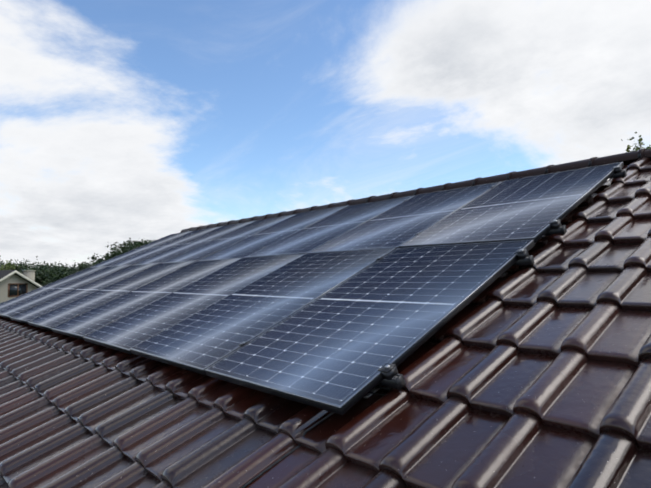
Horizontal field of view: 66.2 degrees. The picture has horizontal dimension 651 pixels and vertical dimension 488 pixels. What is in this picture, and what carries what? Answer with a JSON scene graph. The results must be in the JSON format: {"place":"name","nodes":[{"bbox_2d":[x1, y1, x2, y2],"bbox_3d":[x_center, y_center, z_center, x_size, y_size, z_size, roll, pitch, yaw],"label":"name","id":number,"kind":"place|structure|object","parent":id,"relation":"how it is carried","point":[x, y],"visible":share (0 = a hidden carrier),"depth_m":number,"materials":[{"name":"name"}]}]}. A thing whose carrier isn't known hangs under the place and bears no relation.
{"place":"outdoors","nodes":[
{"label":"outdoors","id":0,"kind":"place"},
{"bbox_2d":[0,270,41,303],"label":"neighbour house","id":1,"kind":"structure","parent":0,"point":[14,283],"depth_m":40.73,"materials":[{"name":"beige paint"}]},
{"bbox_2d":[0,0,650,267],"label":"sky","id":2,"kind":"structure","parent":0,"point":[121,120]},
{"bbox_2d":[363,179,609,398],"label":"mounting brackets","id":3,"kind":"object","parent":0,"point":[374,390],"visible":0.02,"depth_m":2.11,"materials":[{"name":"black metal"}]},
{"bbox_2d":[378,170,623,388],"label":"mounting rails","id":4,"kind":"object","parent":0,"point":[391,383],"visible":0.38,"depth_m":2.76,"materials":[{"name":"grey metal"}]},
{"bbox_2d":[163,214,295,262],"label":"solar panel","id":5,"kind":"object","parent":4,"relation":"on","point":[217,245],"visible":0.76,"depth_m":6.86,"materials":[{"name":"blue"}]},
{"bbox_2d":[395,170,626,389],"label":"rail end caps","id":6,"kind":"object","parent":4,"relation":"attached to","point":[400,381],"visible":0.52,"depth_m":1.97,"materials":[{"name":"black plastic"}]},
{"bbox_2d":[399,162,623,247],"bbox_3d":[1.465,-0.304,3.839,1.582,0.692,1.024,2,-4,-42],"label":"solar panel","id":7,"kind":"object","parent":4,"relation":"on","point":[526,208],"visible":0.95,"depth_m":3.67,"materials":[{"name":"grey"}]},
{"bbox_3d":[-1.762,0.711,4.899,6.053,2.607,10.500,2,-4,-42],"label":"roof","id":8,"kind":"object","parent":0,"visible":0},
{"bbox_2d":[0,267,105,310],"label":"solar panel","id":9,"kind":"object","parent":8,"relation":"on","point":[42,290],"visible":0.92,"depth_m":8.18,"materials":[{"name":"blue"}]},
{"bbox_2d":[0,265,130,318],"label":"solar panel","id":10,"kind":"object","parent":8,"relation":"on","point":[9,312],"visible":0.91,"depth_m":7.31,"materials":[{"name":"blue"}]},
{"bbox_2d":[10,263,159,323],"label":"solar panel","id":11,"kind":"object","parent":8,"relation":"on","point":[26,316],"visible":0.87,"depth_m":6.52,"materials":[{"name":"blue"}]},
{"bbox_2d":[28,261,195,330],"bbox_3d":[-2.469,0.560,5.848,1.579,0.696,1.022,2,-4,-42],"label":"solar panel","id":12,"kind":"object","parent":8,"relation":"on","point":[63,314],"visible":0.9,"depth_m":5.73,"materials":[{"name":"blue"}]},
{"bbox_2d":[89,231,192,267],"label":"solar panel","id":13,"kind":"object","parent":8,"relation":"on","point":[136,251],"visible":0.87,"depth_m":9.21,"materials":[{"name":"blue"}]},
{"bbox_2d":[51,258,240,339],"bbox_3d":[-1.776,0.503,5.075,1.580,0.701,1.021,2,-4,-42],"label":"solar panel","id":14,"kind":"object","parent":8,"relation":"on","point":[81,326],"visible":0.9,"depth_m":4.95,"materials":[{"name":"blue"}]},
{"bbox_2d":[111,226,222,265],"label":"solar panel","id":15,"kind":"object","parent":8,"relation":"on","point":[142,256],"visible":0.82,"depth_m":8.42,"materials":[{"name":"blue"}]},
{"bbox_2d":[83,254,303,354],"bbox_3d":[-1.087,0.445,4.302,1.578,0.707,1.021,2,-4,-42],"label":"solar panel","id":16,"kind":"object","parent":8,"relation":"on","point":[125,334],"visible":0.74,"depth_m":4.18,"materials":[{"name":"blue"}]},
{"bbox_2d":[134,221,255,264],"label":"solar panel","id":17,"kind":"object","parent":8,"relation":"on","point":[164,256],"visible":0.84,"depth_m":7.63,"materials":[{"name":"blue"}]},
{"bbox_2d":[130,248,395,374],"bbox_3d":[-0.395,0.383,3.524,1.581,0.704,1.020,2,-4,-42],"label":"solar panel","id":18,"kind":"object","parent":8,"relation":"on","point":[200,341],"visible":0.9,"depth_m":3.35,"materials":[{"name":"grey"}]},
{"bbox_2d":[199,205,348,260],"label":"solar panel","id":19,"kind":"object","parent":8,"relation":"on","point":[249,245],"visible":0.68,"depth_m":6.10,"materials":[{"name":"blue"}]},
{"bbox_2d":[0,157,650,487],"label":"roof tiles","id":20,"kind":"object","parent":8,"relation":"on","point":[537,374],"visible":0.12,"depth_m":2.06,"materials":[{"name":"brown tile"}]},
{"bbox_2d":[180,148,650,232],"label":"ridge caps","id":21,"kind":"object","parent":20,"relation":"on","point":[628,157],"visible":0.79,"depth_m":5.52,"materials":[{"name":"ceramic"}]},
{"bbox_2d":[187,153,640,231],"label":"ridge clips","id":22,"kind":"object","parent":21,"relation":"attached to","point":[589,164],"visible":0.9,"depth_m":5.75,"materials":[{"name":"grey"}]},
{"bbox_2d":[246,195,414,256],"bbox_3d":[0.079,-0.186,5.389,1.582,0.689,1.022,2,-4,-42],"label":"solar panel","id":23,"kind":"object","parent":8,"relation":"on","point":[308,239],"visible":0.87,"depth_m":5.28,"materials":[{"name":"blue"}]},
{"bbox_2d":[205,240,534,414],"bbox_3d":[0.298,0.330,2.749,1.580,0.695,1.021,2,-4,-42],"label":"solar panel","id":24,"kind":"object","parent":8,"relation":"on","point":[334,350],"visible":1,"depth_m":2.52,"materials":[{"name":"grey"}]},
{"bbox_2d":[2,166,621,379],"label":"panel clamps","id":25,"kind":"object","parent":24,"relation":"on","point":[391,372],"visible":0.67,"depth_m":2.76,"materials":[{"name":"grey metal"}]},
{"bbox_2d":[15,166,618,368],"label":"clamp bolts","id":26,"kind":"object","parent":25,"relation":"attached to","point":[387,366],"visible":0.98,"depth_m":3.06,"materials":[{"name":"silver metal"}]},
{"bbox_2d":[241,237,548,487],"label":"string cables","id":27,"kind":"object","parent":8,"relation":"hanging from","point":[285,455],"visible":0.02,"depth_m":1.88,"materials":[{"name":"black plastic"}]},
{"bbox_2d":[309,182,500,252],"bbox_3d":[0.772,-0.244,4.615,1.586,0.692,1.027,2,-4,-42],"label":"solar panel","id":28,"kind":"object","parent":8,"relation":"on","point":[397,226],"visible":0.84,"depth_m":4.49,"materials":[{"name":"grey"}]},
{"bbox_3d":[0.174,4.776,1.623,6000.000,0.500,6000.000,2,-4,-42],"label":"ground","id":29,"kind":"structure","parent":0,"visible":0},
{"bbox_2d":[0,255,18,269],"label":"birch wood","id":30,"kind":"object","parent":29,"relation":"on","point":[7,266],"visible":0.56,"depth_m":58.84,"materials":[{"name":"green plant"}]},
{"bbox_2d":[0,256,50,272],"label":"tree","id":31,"kind":"object","parent":29,"relation":"on","point":[21,267],"visible":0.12,"depth_m":69.53,"materials":[{"name":"green plant"}]},
{"bbox_2d":[25,260,78,270],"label":"tree","id":32,"kind":"object","parent":29,"relation":"on","point":[62,266],"visible":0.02,"depth_m":65.78,"materials":[{"name":"green plant"}]},
{"bbox_2d":[22,262,83,285],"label":"tree","id":33,"kind":"object","parent":29,"relation":"on","point":[49,277],"visible":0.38,"depth_m":54.96,"materials":[{"name":"green plant"}]},
{"bbox_2d":[43,263,76,274],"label":"tree","id":34,"kind":"object","parent":29,"relation":"on","point":[67,268],"depth_m":62.02,"materials":[{"name":"green plant"}]},
{"bbox_2d":[63,253,104,271],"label":"tree","id":35,"kind":"object","parent":29,"relation":"on","point":[84,265],"visible":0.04,"depth_m":62.38,"materials":[{"name":"green plant"}]},
{"bbox_2d":[97,252,113,262],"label":"tree","id":36,"kind":"object","parent":29,"relation":"on","point":[106,256],"visible":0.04,"depth_m":60.03,"materials":[{"name":"green plant"}]},
{"bbox_2d":[96,238,155,262],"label":"tree","id":37,"kind":"object","parent":29,"relation":"on","point":[130,245],"visible":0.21,"depth_m":55.34,"materials":[{"name":"green plant"}]},
{"bbox_2d":[621,132,650,151],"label":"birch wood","id":38,"kind":"object","parent":29,"relation":"on","point":[637,147],"visible":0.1,"depth_m":8.90,"materials":[{"name":"green plant"}]}
]}

